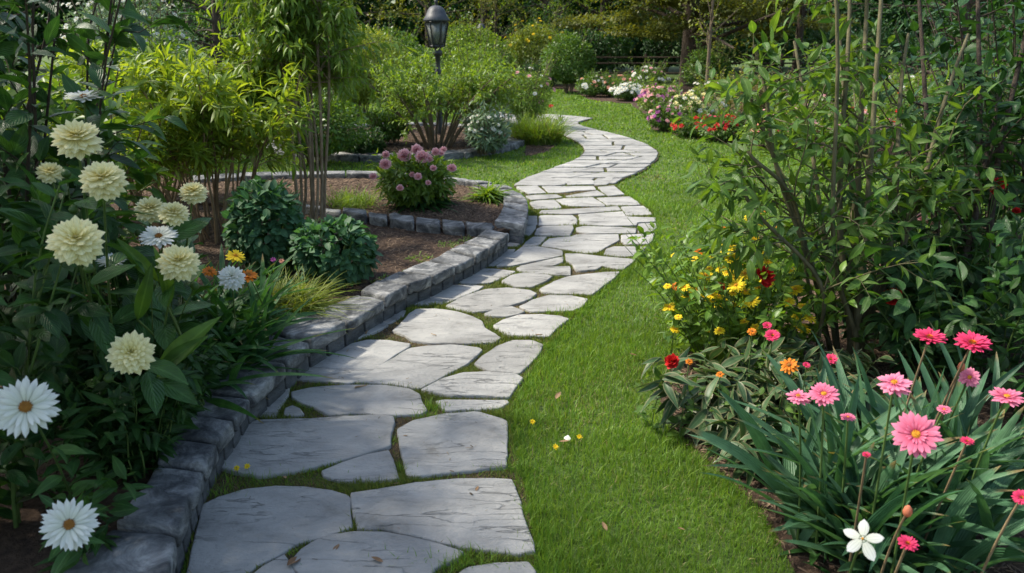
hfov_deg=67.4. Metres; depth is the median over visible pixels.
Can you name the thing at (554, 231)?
flagstone
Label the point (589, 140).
flagstone
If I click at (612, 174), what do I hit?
flagstone
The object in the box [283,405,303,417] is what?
flagstone
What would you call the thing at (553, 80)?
clipped shrub
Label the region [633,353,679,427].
single flower
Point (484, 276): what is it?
flagstone
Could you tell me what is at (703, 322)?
single flower
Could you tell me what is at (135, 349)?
dahlia plant
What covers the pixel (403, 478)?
joint moss
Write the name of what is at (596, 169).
flagstone
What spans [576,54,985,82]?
rail fence
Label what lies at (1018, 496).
gerbera
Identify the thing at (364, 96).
tall shrub
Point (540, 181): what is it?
flagstone
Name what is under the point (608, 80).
border bush
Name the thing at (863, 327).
single flower
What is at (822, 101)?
border bush
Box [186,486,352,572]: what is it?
flagstone
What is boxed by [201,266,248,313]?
orange flower
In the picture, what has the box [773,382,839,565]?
gerbera
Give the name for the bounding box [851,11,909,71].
undergrowth bush
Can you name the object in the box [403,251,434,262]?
weed
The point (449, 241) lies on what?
weed
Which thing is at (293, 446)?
flagstone
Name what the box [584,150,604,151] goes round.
flagstone
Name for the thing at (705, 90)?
border bush
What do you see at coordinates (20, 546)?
mulch bed
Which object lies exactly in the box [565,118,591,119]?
flagstone
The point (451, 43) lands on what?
tall shrub
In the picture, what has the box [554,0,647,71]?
tree
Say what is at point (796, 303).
single flower
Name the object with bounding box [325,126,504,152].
mulch bed
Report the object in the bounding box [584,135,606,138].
flagstone
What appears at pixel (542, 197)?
flagstone
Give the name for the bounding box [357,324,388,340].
flagstone
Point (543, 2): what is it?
tree
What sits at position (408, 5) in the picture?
woodland
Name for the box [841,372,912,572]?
gerbera
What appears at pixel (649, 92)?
border bush
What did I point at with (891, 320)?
single flower
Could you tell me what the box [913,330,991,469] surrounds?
gerbera
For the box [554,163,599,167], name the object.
flagstone
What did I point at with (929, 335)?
gerbera
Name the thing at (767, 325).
single flower
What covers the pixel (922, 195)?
multi stemmed shrub
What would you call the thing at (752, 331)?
single flower
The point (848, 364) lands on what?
variegated plant
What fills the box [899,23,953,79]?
undergrowth bush
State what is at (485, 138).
silver plant
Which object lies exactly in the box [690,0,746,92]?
young tree
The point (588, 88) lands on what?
border bush
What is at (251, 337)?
strap leaf clump
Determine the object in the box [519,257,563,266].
flagstone
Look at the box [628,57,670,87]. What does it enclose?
border bush
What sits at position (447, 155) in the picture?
ring edging
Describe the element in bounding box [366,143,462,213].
pink flower bush
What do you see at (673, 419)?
single flower
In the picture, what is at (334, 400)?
flagstone
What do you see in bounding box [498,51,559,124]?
wispy shrub
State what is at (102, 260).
daisy plant
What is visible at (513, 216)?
bed edging
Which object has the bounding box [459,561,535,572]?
flagstone
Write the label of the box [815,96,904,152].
border bush
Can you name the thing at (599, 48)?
undergrowth bush
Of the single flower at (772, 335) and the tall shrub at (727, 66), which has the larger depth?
the tall shrub at (727, 66)
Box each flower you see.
[85,154,119,324]
[102,204,121,302]
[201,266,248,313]
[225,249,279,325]
[243,269,280,336]
[266,259,295,284]
[267,257,282,284]
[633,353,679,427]
[651,282,685,355]
[658,358,711,435]
[685,249,702,342]
[690,282,731,372]
[705,371,738,454]
[710,226,737,295]
[730,279,771,344]
[733,328,757,385]
[742,265,775,354]
[747,322,771,372]
[754,358,799,458]
[760,329,779,379]
[783,258,800,342]
[791,362,810,431]
[805,353,837,423]
[843,519,883,572]
[850,288,901,371]
[886,318,905,355]
[907,213,927,295]
[977,177,1008,235]
[982,188,995,254]
[994,207,1020,260]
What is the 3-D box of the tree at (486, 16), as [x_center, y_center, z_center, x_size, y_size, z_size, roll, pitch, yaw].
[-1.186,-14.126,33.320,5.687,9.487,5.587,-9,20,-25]
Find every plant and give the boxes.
[0,118,154,405]
[0,376,134,516]
[34,455,153,572]
[56,89,127,324]
[73,244,213,430]
[95,252,153,326]
[96,182,213,321]
[117,226,208,318]
[117,238,220,406]
[191,265,271,346]
[338,125,388,153]
[361,106,413,142]
[455,96,515,154]
[503,108,585,145]
[627,202,885,378]
[634,347,795,445]
[679,373,825,491]
[700,330,855,430]
[752,336,895,422]
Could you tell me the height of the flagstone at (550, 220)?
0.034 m
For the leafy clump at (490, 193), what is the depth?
7.83 m
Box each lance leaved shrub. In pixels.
[0,56,181,311]
[27,309,221,482]
[68,297,243,415]
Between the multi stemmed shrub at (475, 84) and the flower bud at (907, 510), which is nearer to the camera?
the flower bud at (907, 510)
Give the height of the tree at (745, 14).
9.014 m
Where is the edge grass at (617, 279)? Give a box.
[181,187,665,572]
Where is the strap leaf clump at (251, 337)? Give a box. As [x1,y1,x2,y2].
[59,243,359,427]
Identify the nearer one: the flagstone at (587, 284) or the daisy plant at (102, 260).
the daisy plant at (102, 260)
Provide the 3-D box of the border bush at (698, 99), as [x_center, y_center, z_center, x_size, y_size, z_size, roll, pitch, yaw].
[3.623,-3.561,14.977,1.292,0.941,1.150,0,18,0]
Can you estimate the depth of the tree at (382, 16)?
26.76 m
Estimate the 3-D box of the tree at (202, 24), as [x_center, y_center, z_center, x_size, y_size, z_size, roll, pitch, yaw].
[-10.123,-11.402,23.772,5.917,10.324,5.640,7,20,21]
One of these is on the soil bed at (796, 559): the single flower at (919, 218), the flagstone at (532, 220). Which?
the single flower at (919, 218)
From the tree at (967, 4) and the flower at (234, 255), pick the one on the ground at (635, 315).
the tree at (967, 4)
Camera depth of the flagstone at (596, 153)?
11.72 m
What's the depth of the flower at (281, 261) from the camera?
5.26 m
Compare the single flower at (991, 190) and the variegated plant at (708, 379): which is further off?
the single flower at (991, 190)
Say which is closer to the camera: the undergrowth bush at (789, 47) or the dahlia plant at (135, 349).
the dahlia plant at (135, 349)
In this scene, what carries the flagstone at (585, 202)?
on the path
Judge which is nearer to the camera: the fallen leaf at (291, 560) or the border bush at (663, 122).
the fallen leaf at (291, 560)
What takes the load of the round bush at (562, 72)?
on the ground at (635, 315)
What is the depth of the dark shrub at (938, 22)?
6.74 m
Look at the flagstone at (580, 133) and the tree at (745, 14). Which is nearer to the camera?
the flagstone at (580, 133)
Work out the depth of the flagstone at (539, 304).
5.26 m
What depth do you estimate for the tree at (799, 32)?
27.76 m
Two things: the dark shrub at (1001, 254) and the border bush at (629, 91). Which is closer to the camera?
the dark shrub at (1001, 254)
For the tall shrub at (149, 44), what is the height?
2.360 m
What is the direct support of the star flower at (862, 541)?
on the soil bed at (796, 559)
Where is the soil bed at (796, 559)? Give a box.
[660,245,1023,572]
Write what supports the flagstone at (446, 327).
on the path
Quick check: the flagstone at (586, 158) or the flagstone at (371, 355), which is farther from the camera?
the flagstone at (586, 158)
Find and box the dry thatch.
[196,133,644,560]
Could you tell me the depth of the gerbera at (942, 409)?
2.51 m
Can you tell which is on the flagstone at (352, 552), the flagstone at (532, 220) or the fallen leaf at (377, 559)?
the fallen leaf at (377, 559)
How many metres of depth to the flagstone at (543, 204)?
8.26 m
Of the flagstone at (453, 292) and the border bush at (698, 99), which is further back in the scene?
the border bush at (698, 99)
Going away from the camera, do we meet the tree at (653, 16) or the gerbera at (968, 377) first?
the gerbera at (968, 377)
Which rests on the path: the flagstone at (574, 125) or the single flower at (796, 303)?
the flagstone at (574, 125)
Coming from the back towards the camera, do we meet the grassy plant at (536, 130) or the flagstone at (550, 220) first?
the grassy plant at (536, 130)
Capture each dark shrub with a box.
[0,0,203,387]
[0,162,109,527]
[762,211,1023,372]
[785,159,1023,420]
[818,0,1023,224]
[850,0,1023,322]
[891,0,1023,282]
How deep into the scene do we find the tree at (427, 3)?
28.84 m
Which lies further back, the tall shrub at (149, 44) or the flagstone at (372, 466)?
the tall shrub at (149, 44)
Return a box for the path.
[188,118,659,572]
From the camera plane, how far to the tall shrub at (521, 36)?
26.49 m
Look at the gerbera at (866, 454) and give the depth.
2.41 m
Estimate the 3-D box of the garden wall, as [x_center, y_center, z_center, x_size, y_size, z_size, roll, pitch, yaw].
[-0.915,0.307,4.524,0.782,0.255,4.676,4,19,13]
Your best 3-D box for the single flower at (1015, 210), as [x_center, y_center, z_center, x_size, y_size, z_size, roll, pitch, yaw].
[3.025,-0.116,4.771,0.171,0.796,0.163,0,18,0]
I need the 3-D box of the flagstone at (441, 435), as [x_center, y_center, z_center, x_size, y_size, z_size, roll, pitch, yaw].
[-0.277,0.717,3.494,0.524,0.036,0.586,0,18,0]
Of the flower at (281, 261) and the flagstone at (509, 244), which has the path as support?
the flagstone at (509, 244)
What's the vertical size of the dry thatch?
0.023 m
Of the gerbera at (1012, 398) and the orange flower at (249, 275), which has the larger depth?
the orange flower at (249, 275)
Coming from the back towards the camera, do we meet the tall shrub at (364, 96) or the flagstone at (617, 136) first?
the tall shrub at (364, 96)
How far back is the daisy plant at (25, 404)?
2.40 m
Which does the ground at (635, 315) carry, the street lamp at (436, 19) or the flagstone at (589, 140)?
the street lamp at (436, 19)
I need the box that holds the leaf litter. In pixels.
[189,191,607,572]
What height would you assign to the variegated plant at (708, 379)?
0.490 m
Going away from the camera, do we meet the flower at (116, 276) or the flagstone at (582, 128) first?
the flower at (116, 276)
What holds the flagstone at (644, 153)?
on the path
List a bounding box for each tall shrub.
[63,0,212,85]
[231,14,357,133]
[281,86,370,165]
[322,3,413,116]
[350,11,445,97]
[431,3,517,72]
[440,21,516,122]
[504,4,569,74]
[681,31,735,85]
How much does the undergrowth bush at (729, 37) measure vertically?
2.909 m
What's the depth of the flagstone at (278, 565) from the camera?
2.67 m
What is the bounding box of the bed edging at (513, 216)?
[193,171,527,245]
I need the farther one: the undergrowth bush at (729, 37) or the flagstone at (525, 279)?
the undergrowth bush at (729, 37)
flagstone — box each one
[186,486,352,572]
[221,414,394,479]
[254,554,295,572]
[260,388,289,418]
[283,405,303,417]
[291,385,427,417]
[291,531,463,572]
[297,340,410,384]
[321,450,398,483]
[350,478,534,557]
[356,344,481,390]
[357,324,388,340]
[381,310,405,323]
[392,308,500,345]
[397,411,508,478]
[416,285,483,305]
[421,371,522,399]
[436,399,508,412]
[446,288,536,313]
[459,268,514,284]
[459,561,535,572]
[474,340,542,374]
[484,306,524,317]
[489,249,514,266]
[493,314,568,338]
[497,246,562,267]
[502,272,552,288]
[507,238,523,247]
[514,176,565,186]
[516,186,545,194]
[516,266,570,276]
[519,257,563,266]
[519,295,587,312]
[522,236,546,246]
[525,225,535,235]
[526,172,594,177]
[526,194,562,200]
[527,216,537,225]
[530,200,561,209]
[535,225,573,236]
[538,215,576,225]
[539,206,621,214]
[539,271,619,295]
[541,168,590,171]
[541,234,619,253]
[542,186,595,193]
[554,120,582,121]
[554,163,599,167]
[555,178,593,183]
[556,197,604,206]
[561,116,589,117]
[564,124,581,126]
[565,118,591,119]
[565,135,585,138]
[565,253,634,272]
[566,131,590,134]
[566,190,604,197]
[567,126,594,129]
[567,160,623,163]
[567,179,593,185]
[572,172,636,177]
[573,139,613,141]
[575,156,595,159]
[576,167,603,172]
[576,226,636,234]
[578,142,611,145]
[578,211,655,226]
[581,152,614,155]
[583,145,622,149]
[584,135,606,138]
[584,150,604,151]
[585,131,616,134]
[588,164,615,167]
[594,176,613,185]
[594,178,621,183]
[596,196,639,205]
[598,185,623,196]
[599,156,639,159]
[602,150,634,152]
[603,139,639,141]
[604,134,631,138]
[604,246,645,257]
[606,168,645,171]
[607,153,632,155]
[609,159,654,163]
[611,164,650,167]
[614,142,647,145]
[620,206,651,215]
[621,233,653,245]
[623,145,654,149]
[626,152,657,155]
[628,150,656,151]
[631,156,656,159]
[638,223,656,232]
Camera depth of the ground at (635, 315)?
3.73 m
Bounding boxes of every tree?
[0,0,69,71]
[42,0,257,62]
[132,0,255,58]
[135,0,249,68]
[196,0,417,222]
[253,0,408,65]
[371,0,511,77]
[415,0,556,48]
[459,0,537,66]
[500,0,632,59]
[550,0,858,86]
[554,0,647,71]
[612,0,806,51]
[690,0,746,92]
[703,0,902,82]
[855,0,1023,83]
[871,0,1023,68]
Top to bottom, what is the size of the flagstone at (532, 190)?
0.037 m
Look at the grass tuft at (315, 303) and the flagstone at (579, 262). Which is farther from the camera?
the flagstone at (579, 262)
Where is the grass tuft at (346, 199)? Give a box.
[326,183,394,208]
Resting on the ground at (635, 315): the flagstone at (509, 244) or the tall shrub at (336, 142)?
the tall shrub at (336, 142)
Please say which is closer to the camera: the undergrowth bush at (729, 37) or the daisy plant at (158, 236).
the daisy plant at (158, 236)
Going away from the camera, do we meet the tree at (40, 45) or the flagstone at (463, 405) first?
the flagstone at (463, 405)
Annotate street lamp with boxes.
[423,0,449,134]
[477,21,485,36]
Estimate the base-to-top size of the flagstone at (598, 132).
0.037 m
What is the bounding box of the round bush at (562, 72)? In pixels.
[540,21,597,92]
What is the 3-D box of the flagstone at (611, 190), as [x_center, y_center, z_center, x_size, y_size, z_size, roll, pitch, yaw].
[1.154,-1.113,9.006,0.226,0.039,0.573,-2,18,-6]
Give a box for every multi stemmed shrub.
[346,44,533,148]
[671,0,1007,371]
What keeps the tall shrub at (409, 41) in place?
on the ground at (635, 315)
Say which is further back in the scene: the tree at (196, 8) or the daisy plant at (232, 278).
the tree at (196, 8)
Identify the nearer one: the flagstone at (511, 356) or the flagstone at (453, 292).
the flagstone at (511, 356)
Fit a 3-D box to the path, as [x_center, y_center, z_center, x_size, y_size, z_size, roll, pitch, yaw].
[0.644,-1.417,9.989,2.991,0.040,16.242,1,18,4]
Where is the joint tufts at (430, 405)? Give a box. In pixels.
[207,207,607,572]
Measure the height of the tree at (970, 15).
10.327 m
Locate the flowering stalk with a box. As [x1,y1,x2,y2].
[549,104,564,120]
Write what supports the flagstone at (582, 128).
on the path
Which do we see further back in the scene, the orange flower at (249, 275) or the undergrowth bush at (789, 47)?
the undergrowth bush at (789, 47)
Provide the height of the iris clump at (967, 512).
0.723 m
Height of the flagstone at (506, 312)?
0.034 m
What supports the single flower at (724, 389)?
on the soil bed at (796, 559)
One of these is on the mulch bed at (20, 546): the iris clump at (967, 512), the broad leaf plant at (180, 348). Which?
the broad leaf plant at (180, 348)
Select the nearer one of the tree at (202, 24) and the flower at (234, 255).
the flower at (234, 255)
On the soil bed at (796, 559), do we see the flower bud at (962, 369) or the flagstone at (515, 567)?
the flower bud at (962, 369)
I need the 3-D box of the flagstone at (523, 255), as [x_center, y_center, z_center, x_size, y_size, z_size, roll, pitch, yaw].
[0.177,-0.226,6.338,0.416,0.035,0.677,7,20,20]
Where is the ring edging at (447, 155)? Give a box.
[266,122,524,162]
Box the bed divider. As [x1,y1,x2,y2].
[227,199,493,236]
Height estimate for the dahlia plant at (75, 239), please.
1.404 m
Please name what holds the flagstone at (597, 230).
on the path
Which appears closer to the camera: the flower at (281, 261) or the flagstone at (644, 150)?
the flower at (281, 261)
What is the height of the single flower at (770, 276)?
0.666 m
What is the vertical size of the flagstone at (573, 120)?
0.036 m
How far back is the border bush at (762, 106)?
16.50 m
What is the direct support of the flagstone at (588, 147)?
on the path
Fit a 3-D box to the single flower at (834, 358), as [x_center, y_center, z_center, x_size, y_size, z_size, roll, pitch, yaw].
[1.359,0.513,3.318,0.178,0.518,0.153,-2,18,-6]
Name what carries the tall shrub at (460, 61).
on the ground at (635, 315)
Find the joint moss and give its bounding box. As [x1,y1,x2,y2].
[184,113,659,572]
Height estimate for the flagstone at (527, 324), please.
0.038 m
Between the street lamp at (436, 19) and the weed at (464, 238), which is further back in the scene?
the street lamp at (436, 19)
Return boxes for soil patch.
[525,143,553,155]
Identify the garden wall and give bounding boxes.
[64,229,508,572]
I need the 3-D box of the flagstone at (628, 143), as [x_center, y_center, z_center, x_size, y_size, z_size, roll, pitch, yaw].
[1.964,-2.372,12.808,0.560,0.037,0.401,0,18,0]
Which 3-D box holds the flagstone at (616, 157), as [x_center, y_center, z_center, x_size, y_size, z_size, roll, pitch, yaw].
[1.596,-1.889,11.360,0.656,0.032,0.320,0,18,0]
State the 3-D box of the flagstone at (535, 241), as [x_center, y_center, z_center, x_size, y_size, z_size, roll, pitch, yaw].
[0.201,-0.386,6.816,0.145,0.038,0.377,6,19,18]
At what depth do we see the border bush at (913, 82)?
13.40 m
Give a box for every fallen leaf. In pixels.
[287,557,300,564]
[371,556,382,561]
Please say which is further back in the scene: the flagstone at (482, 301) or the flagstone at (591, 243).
the flagstone at (591, 243)
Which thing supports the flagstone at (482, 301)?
on the path
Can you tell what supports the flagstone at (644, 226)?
on the path
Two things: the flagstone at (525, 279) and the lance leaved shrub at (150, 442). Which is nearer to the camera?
the lance leaved shrub at (150, 442)
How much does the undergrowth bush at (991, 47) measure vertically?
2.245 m
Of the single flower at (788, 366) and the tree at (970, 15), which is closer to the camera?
the single flower at (788, 366)
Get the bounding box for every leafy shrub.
[220,175,307,275]
[285,213,382,289]
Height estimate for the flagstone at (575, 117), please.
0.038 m
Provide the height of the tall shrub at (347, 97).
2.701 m
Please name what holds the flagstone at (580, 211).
on the path
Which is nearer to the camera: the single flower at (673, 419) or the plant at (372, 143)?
the single flower at (673, 419)
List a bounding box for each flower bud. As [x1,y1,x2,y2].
[880,505,912,572]
[938,362,964,431]
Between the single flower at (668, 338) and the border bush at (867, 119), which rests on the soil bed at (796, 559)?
the single flower at (668, 338)
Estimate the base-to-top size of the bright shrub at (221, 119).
1.732 m
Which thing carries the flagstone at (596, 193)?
on the path
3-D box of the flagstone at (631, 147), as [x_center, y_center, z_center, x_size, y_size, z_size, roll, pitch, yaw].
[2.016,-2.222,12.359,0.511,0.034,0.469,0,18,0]
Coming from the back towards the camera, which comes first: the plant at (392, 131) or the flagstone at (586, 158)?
the plant at (392, 131)
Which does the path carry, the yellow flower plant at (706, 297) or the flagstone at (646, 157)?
the flagstone at (646, 157)
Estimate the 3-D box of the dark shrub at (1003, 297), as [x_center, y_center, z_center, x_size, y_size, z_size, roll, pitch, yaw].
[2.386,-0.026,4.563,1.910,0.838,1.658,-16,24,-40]
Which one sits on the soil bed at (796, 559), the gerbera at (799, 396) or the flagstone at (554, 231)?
the gerbera at (799, 396)
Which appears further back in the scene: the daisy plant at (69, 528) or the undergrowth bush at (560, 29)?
the undergrowth bush at (560, 29)
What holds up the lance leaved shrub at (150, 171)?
on the mulch bed at (20, 546)
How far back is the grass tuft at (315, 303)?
4.74 m
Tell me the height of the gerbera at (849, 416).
0.608 m
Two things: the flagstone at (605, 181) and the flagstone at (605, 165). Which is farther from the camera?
the flagstone at (605, 165)
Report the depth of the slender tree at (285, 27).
6.61 m
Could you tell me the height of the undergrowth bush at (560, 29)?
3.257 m
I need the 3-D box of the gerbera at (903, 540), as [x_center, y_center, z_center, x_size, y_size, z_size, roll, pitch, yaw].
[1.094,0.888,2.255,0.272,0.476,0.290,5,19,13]
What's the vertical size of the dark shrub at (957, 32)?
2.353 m
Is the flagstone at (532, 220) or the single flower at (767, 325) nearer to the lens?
the single flower at (767, 325)
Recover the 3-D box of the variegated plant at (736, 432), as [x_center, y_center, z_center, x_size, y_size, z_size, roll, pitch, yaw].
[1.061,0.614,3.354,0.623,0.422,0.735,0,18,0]
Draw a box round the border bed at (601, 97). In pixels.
[512,84,1023,156]
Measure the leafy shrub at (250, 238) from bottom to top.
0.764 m
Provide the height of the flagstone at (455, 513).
0.036 m
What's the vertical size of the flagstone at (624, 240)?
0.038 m
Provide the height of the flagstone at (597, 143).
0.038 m
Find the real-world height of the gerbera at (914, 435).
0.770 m
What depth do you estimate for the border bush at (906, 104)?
12.01 m
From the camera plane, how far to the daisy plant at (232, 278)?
3.58 m
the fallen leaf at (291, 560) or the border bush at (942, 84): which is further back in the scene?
the border bush at (942, 84)
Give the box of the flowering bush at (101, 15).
[52,0,200,84]
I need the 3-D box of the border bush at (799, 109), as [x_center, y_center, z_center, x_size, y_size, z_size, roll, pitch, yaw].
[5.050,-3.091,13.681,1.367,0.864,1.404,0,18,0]
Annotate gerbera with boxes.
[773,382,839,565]
[785,389,824,559]
[804,452,870,572]
[819,413,855,561]
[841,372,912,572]
[852,411,943,572]
[894,327,947,441]
[894,535,918,572]
[911,405,951,486]
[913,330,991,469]
[916,436,973,572]
[936,367,980,452]
[965,387,1023,547]
[980,489,1023,572]
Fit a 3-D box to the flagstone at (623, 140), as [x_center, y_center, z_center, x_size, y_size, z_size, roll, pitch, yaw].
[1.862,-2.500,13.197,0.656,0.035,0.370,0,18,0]
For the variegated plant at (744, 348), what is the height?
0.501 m
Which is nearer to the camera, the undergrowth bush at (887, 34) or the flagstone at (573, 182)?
the flagstone at (573, 182)
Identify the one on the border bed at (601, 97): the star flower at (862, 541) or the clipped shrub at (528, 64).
the clipped shrub at (528, 64)
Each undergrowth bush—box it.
[522,0,585,76]
[570,14,633,75]
[640,3,702,77]
[676,1,751,66]
[728,3,795,75]
[788,0,854,70]
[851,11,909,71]
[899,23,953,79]
[964,22,1016,65]
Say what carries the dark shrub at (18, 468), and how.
on the mulch bed at (20, 546)
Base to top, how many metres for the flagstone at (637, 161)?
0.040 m
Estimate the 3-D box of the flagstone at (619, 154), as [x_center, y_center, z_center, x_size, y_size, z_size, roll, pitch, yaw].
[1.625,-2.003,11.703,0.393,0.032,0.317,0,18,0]
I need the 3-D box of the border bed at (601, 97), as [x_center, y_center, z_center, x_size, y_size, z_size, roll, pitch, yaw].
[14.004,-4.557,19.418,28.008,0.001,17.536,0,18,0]
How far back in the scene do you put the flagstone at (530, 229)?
7.22 m
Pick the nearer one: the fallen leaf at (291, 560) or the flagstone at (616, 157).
the fallen leaf at (291, 560)
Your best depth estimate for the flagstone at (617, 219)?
7.59 m
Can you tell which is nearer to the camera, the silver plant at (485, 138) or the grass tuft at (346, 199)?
the grass tuft at (346, 199)
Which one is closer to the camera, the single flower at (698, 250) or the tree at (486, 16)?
the single flower at (698, 250)
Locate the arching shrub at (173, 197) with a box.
[26,52,223,214]
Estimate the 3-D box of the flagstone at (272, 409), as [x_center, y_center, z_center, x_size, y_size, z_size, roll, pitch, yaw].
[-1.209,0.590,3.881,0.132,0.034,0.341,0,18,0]
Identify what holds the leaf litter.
on the flagstone at (441, 435)
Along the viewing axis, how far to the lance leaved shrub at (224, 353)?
3.33 m
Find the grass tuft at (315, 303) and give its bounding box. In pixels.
[246,264,370,340]
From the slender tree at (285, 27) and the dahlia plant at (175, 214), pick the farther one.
the slender tree at (285, 27)
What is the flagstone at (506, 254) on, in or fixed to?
on the path
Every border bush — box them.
[573,68,607,96]
[591,69,633,96]
[608,77,649,100]
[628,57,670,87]
[634,74,682,114]
[642,97,694,131]
[665,77,726,122]
[667,106,731,137]
[688,64,743,111]
[695,104,754,142]
[725,66,796,112]
[736,102,811,147]
[763,88,834,136]
[787,41,900,127]
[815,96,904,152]
[841,50,953,118]
[864,62,967,146]
[917,25,1019,134]
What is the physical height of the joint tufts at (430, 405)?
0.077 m
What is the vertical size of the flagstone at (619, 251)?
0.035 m
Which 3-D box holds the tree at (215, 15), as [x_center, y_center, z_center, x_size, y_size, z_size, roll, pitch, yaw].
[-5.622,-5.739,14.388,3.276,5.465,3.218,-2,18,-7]
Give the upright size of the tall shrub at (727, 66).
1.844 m
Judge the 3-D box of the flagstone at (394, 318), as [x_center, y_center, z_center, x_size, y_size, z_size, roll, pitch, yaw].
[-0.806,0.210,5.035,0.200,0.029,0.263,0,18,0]
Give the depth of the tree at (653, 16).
31.83 m
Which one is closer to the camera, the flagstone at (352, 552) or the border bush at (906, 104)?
the flagstone at (352, 552)
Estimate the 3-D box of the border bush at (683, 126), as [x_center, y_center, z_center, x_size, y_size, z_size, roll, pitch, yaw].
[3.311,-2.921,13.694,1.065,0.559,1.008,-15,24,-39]
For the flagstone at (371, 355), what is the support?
on the path
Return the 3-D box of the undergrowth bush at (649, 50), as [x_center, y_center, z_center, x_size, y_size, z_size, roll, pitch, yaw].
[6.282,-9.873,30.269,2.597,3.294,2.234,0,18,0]
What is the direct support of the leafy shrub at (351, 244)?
on the mulch bed at (20, 546)
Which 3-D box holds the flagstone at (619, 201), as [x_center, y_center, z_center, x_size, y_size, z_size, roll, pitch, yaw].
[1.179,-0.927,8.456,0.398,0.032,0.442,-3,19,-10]
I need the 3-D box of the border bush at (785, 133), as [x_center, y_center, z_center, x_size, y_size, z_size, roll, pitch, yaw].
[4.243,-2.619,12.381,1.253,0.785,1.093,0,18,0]
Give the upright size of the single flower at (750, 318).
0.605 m
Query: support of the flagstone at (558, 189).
on the path
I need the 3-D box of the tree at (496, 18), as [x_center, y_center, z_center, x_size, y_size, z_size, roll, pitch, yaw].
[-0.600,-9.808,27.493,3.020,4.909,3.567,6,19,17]
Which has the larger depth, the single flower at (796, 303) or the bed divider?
the bed divider
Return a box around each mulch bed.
[0,195,474,572]
[128,170,509,242]
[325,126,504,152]
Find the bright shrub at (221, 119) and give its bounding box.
[3,26,321,244]
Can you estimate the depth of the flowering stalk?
16.03 m
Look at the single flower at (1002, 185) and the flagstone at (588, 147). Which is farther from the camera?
the flagstone at (588, 147)
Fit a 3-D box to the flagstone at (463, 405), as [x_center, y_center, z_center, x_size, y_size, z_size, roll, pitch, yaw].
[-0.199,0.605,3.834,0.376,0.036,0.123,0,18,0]
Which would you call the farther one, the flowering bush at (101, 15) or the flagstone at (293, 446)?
the flowering bush at (101, 15)
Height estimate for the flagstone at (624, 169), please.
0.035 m
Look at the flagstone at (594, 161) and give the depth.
11.02 m
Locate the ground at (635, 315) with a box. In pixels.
[5,41,1021,572]
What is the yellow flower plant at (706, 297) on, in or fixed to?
on the soil bed at (796, 559)
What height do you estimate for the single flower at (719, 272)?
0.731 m
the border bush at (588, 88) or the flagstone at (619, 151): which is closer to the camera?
the flagstone at (619, 151)
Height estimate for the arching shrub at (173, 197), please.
1.560 m
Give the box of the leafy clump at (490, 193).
[456,180,516,205]
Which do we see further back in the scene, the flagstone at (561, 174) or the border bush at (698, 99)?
the border bush at (698, 99)
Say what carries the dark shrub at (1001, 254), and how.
on the soil bed at (796, 559)
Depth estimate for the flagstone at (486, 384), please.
4.03 m
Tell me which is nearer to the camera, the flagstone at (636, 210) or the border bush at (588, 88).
the flagstone at (636, 210)
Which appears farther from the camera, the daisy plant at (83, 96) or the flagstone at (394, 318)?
the flagstone at (394, 318)
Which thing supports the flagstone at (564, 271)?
on the path
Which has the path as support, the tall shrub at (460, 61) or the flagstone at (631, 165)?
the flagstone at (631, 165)
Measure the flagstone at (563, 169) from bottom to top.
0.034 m
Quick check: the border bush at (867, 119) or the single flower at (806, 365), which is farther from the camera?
the border bush at (867, 119)
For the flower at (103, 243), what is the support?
on the mulch bed at (20, 546)
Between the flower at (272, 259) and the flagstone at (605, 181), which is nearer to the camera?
the flower at (272, 259)
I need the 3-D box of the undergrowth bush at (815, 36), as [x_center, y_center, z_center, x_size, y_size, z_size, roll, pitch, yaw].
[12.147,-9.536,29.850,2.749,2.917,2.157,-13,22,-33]
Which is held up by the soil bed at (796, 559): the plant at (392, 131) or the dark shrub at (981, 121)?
the dark shrub at (981, 121)
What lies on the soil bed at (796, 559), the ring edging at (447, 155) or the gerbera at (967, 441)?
the gerbera at (967, 441)
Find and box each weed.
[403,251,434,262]
[438,240,458,247]
[457,235,472,241]
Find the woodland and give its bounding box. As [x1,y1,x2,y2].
[0,0,1023,70]
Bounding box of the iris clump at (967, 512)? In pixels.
[686,321,1023,572]
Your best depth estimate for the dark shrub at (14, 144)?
3.18 m
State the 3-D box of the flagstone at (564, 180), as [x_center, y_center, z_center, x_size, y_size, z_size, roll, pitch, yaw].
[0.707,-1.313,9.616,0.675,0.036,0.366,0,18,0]
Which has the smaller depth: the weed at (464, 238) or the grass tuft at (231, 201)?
the weed at (464, 238)
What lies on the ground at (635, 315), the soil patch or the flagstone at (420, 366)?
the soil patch
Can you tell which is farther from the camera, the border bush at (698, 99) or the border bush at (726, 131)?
the border bush at (698, 99)
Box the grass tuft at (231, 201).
[211,188,273,220]
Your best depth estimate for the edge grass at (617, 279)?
4.25 m
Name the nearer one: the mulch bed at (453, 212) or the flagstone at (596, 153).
the mulch bed at (453, 212)
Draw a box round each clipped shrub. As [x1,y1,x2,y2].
[517,58,543,88]
[532,65,556,87]
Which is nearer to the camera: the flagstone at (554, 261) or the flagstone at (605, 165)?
the flagstone at (554, 261)

